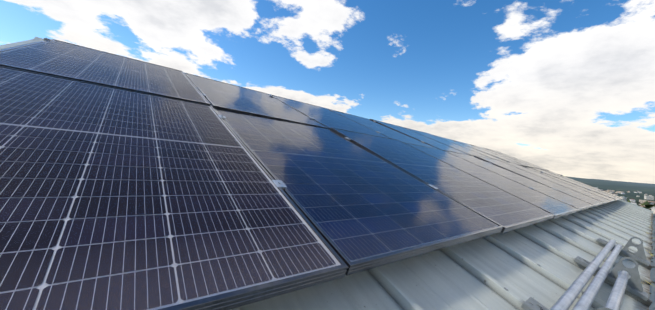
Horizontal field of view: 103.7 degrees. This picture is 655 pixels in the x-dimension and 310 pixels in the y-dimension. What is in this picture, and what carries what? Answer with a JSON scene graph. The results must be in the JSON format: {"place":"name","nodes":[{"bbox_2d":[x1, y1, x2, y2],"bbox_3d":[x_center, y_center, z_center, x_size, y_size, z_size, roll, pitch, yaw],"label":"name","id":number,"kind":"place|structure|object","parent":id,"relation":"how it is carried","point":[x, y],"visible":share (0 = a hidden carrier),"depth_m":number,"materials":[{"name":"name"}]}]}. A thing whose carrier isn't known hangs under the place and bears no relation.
{"place":"outdoors","nodes":[
{"label":"outdoors","id":0,"kind":"place"},
{"bbox_2d":[0,0,654,183],"label":"sky","id":1,"kind":"structure","parent":0,"point":[562,87],"materials":[{"name":"blue"}]},
{"bbox_2d":[565,176,654,204],"bbox_3d":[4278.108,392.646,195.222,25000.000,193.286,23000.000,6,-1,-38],"label":"distant hill","id":2,"kind":"structure","parent":0,"point":[648,189],"depth_m":1728.60,"materials":[{"name":"green plant"}]},
{"bbox_2d":[628,200,654,209],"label":"tree","id":3,"kind":"object","parent":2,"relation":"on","point":[647,204],"depth_m":34.56,"materials":[{"name":"green plant"}]},
{"bbox_2d":[644,195,653,199],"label":"building","id":4,"kind":"structure","parent":2,"relation":"on","point":[649,197],"depth_m":1028.90,"materials":[{"name":"beige"}]},
{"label":"building walls","id":5,"kind":"object","parent":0,"visible":0},
{"bbox_2d":[230,200,652,309],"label":"roof sheet","id":6,"kind":"object","parent":5,"relation":"on","point":[482,273],"visible":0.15,"depth_m":1.15,"materials":[{"name":"metal"}]},
{"bbox_2d":[0,39,209,104],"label":"solar panel","id":7,"kind":"object","parent":6,"relation":"on","point":[54,57],"visible":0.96,"depth_m":1.97,"materials":[{"name":"grey"}]},
{"bbox_2d":[0,66,347,309],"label":"solar panel","id":8,"kind":"object","parent":6,"relation":"on","point":[112,198],"visible":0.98,"depth_m":0.67,"materials":[{"name":"grey"}]},
{"bbox_2d":[186,73,327,127],"bbox_3d":[-0.911,-0.650,2.982,1.134,0.035,1.722,6,19,-38],"label":"solar panel","id":9,"kind":"object","parent":6,"relation":"on","point":[225,96],"visible":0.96,"depth_m":2.73,"materials":[{"name":"blue"}]},
{"bbox_2d":[0,37,653,212],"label":"roof flashings","id":10,"kind":"object","parent":6,"relation":"on","point":[21,43],"visible":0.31,"depth_m":2.38,"materials":[{"name":"paint"}]},
{"bbox_2d":[269,94,391,138],"bbox_3d":[-0.007,-0.552,3.690,1.134,0.035,1.722,6,19,-38],"label":"solar panel","id":11,"kind":"object","parent":6,"relation":"on","point":[328,118],"visible":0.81,"depth_m":3.55,"materials":[{"name":"blue"}]},
{"bbox_2d":[329,109,437,148],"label":"solar panel","id":12,"kind":"object","parent":6,"relation":"on","point":[385,130],"visible":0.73,"depth_m":4.29,"materials":[{"name":"blue"}]},
{"bbox_2d":[404,127,492,158],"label":"solar panel","id":13,"kind":"object","parent":6,"relation":"on","point":[454,145],"visible":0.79,"depth_m":5.75,"materials":[{"name":"grey"}]},
{"bbox_2d":[470,144,539,168],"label":"solar panel","id":14,"kind":"object","parent":6,"relation":"on","point":[528,165],"visible":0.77,"depth_m":7.92,"materials":[{"name":"grey"}]},
{"bbox_2d":[485,148,548,170],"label":"solar panel","id":15,"kind":"object","parent":6,"relation":"on","point":[516,159],"visible":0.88,"depth_m":8.67,"materials":[{"name":"grey"}]},
{"bbox_2d":[444,150,593,210],"bbox_3d":[2.743,0.320,3.824,1.134,0.038,1.722,6,19,-38],"label":"solar panel","id":16,"kind":"object","parent":6,"relation":"on","point":[580,204],"visible":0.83,"depth_m":3.65,"materials":[{"name":"grey"}]},
{"bbox_2d":[521,297,548,309],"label":"support bar","id":17,"kind":"object","parent":6,"relation":"on","point":[530,303],"visible":1,"depth_m":0.92,"materials":[{"name":"grey metal"}]},
{"bbox_2d":[596,307,612,309],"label":"snow guard bracket upright","id":18,"kind":"object","parent":17,"relation":"attached to","point":[602,308],"visible":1,"depth_m":0.79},
{"bbox_2d":[523,166,615,201],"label":"solar panel","id":19,"kind":"object","parent":6,"relation":"on","point":[596,193],"visible":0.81,"depth_m":5.85,"materials":[{"name":"grey"}]},
{"bbox_2d":[530,167,620,200],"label":"solar panel","id":20,"kind":"object","parent":6,"relation":"on","point":[583,186],"visible":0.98,"depth_m":6.57,"materials":[{"name":"grey"}]},
{"bbox_2d":[574,256,648,300],"bbox_3d":[1.577,0.673,1.438,0.084,0.033,0.295,6,19,-38],"label":"support bar","id":21,"kind":"object","parent":6,"relation":"on","point":[643,295],"visible":0.62,"depth_m":1.40,"materials":[{"name":"grey metal"}]},
{"bbox_2d":[609,257,642,291],"bbox_3d":[1.631,0.630,1.376,0.005,0.139,0.127,6,19,-38],"label":"metal bracket","id":22,"kind":"object","parent":21,"relation":"attached to","point":[634,280],"visible":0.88,"depth_m":1.38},
{"bbox_2d":[550,239,628,309],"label":"metal pipes","id":23,"kind":"object","parent":22,"relation":"attached to","point":[566,299],"visible":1,"depth_m":1.15,"materials":[{"name":"silver metal"}]},
{"bbox_2d":[596,238,649,265],"bbox_3d":[2.343,0.757,2.043,0.084,0.033,0.295,6,19,-38],"label":"support bar","id":24,"kind":"object","parent":6,"relation":"on","point":[641,260],"visible":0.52,"depth_m":1.99,"materials":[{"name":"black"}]},
{"bbox_2d":[622,237,645,260],"bbox_3d":[2.397,0.714,1.981,0.005,0.139,0.127,6,19,-38],"label":"metal bracket","id":25,"kind":"object","parent":24,"relation":"attached to","point":[640,253],"visible":1,"depth_m":1.99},
{"bbox_2d":[649,214,654,309],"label":"roof edge","id":26,"kind":"object","parent":6,"relation":"attached to","point":[652,290],"visible":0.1,"depth_m":2.21,"materials":[{"name":"paint"}]},
{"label":"mount rails","id":27,"kind":"object","parent":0,"visible":0},
{"bbox_2d":[214,108,502,275],"bbox_3d":[0.032,0.028,1.687,1.134,0.035,1.722,6,19,-38],"label":"solar panel","id":28,"kind":"object","parent":27,"relation":"on","point":[361,208],"visible":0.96,"depth_m":1.25,"materials":[{"name":"blue"}]},
{"bbox_2d":[0,38,601,189],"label":"panel clamps","id":29,"kind":"object","parent":28,"relation":"on","point":[279,183],"visible":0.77,"depth_m":1.73,"materials":[{"name":"metal"}]},
{"bbox_2d":[370,119,469,154],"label":"solar panel","id":30,"kind":"object","parent":27,"relation":"on","point":[426,140],"visible":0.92,"depth_m":5.01,"materials":[{"name":"blue"}]},
{"bbox_2d":[331,127,554,232],"bbox_3d":[0.944,0.116,2.393,1.134,0.036,1.722,6,20,-38],"label":"solar panel","id":31,"kind":"object","parent":27,"relation":"on","point":[507,211],"visible":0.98,"depth_m":2.11,"materials":[{"name":"blue"}]},
{"bbox_2d":[435,135,507,161],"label":"solar panel","id":32,"kind":"object","parent":27,"relation":"on","point":[475,150],"visible":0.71,"depth_m":6.56,"materials":[{"name":"grey"}]},
{"bbox_2d":[453,140,527,166],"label":"solar panel","id":33,"kind":"object","parent":27,"relation":"on","point":[492,154],"visible":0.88,"depth_m":7.17,"materials":[{"name":"blue"}]},
{"bbox_2d":[406,143,579,218],"bbox_3d":[1.843,0.223,3.105,1.134,0.035,1.722,6,20,-38],"label":"solar panel","id":34,"kind":"object","parent":27,"relation":"on","point":[557,208],"visible":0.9,"depth_m":2.91,"materials":[{"name":"blue"}]},
{"bbox_2d":[474,155,603,206],"bbox_3d":[3.646,0.410,4.533,1.134,0.036,1.722,6,20,-38],"label":"solar panel","id":35,"kind":"object","parent":27,"relation":"on","point":[573,193],"visible":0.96,"depth_m":4.41,"materials":[{"name":"blue"}]},
{"bbox_2d":[499,160,610,204],"bbox_3d":[4.550,0.511,5.246,1.134,0.035,1.722,6,20,-38],"label":"solar panel","id":36,"kind":"object","parent":27,"relation":"on","point":[597,197],"visible":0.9,"depth_m":5.13,"materials":[{"name":"blue"}]},
{"bbox_2d":[542,169,623,199],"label":"solar panel","id":37,"kind":"object","parent":27,"relation":"on","point":[583,184],"visible":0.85,"depth_m":7.35,"materials":[{"name":"blue"}]}
]}

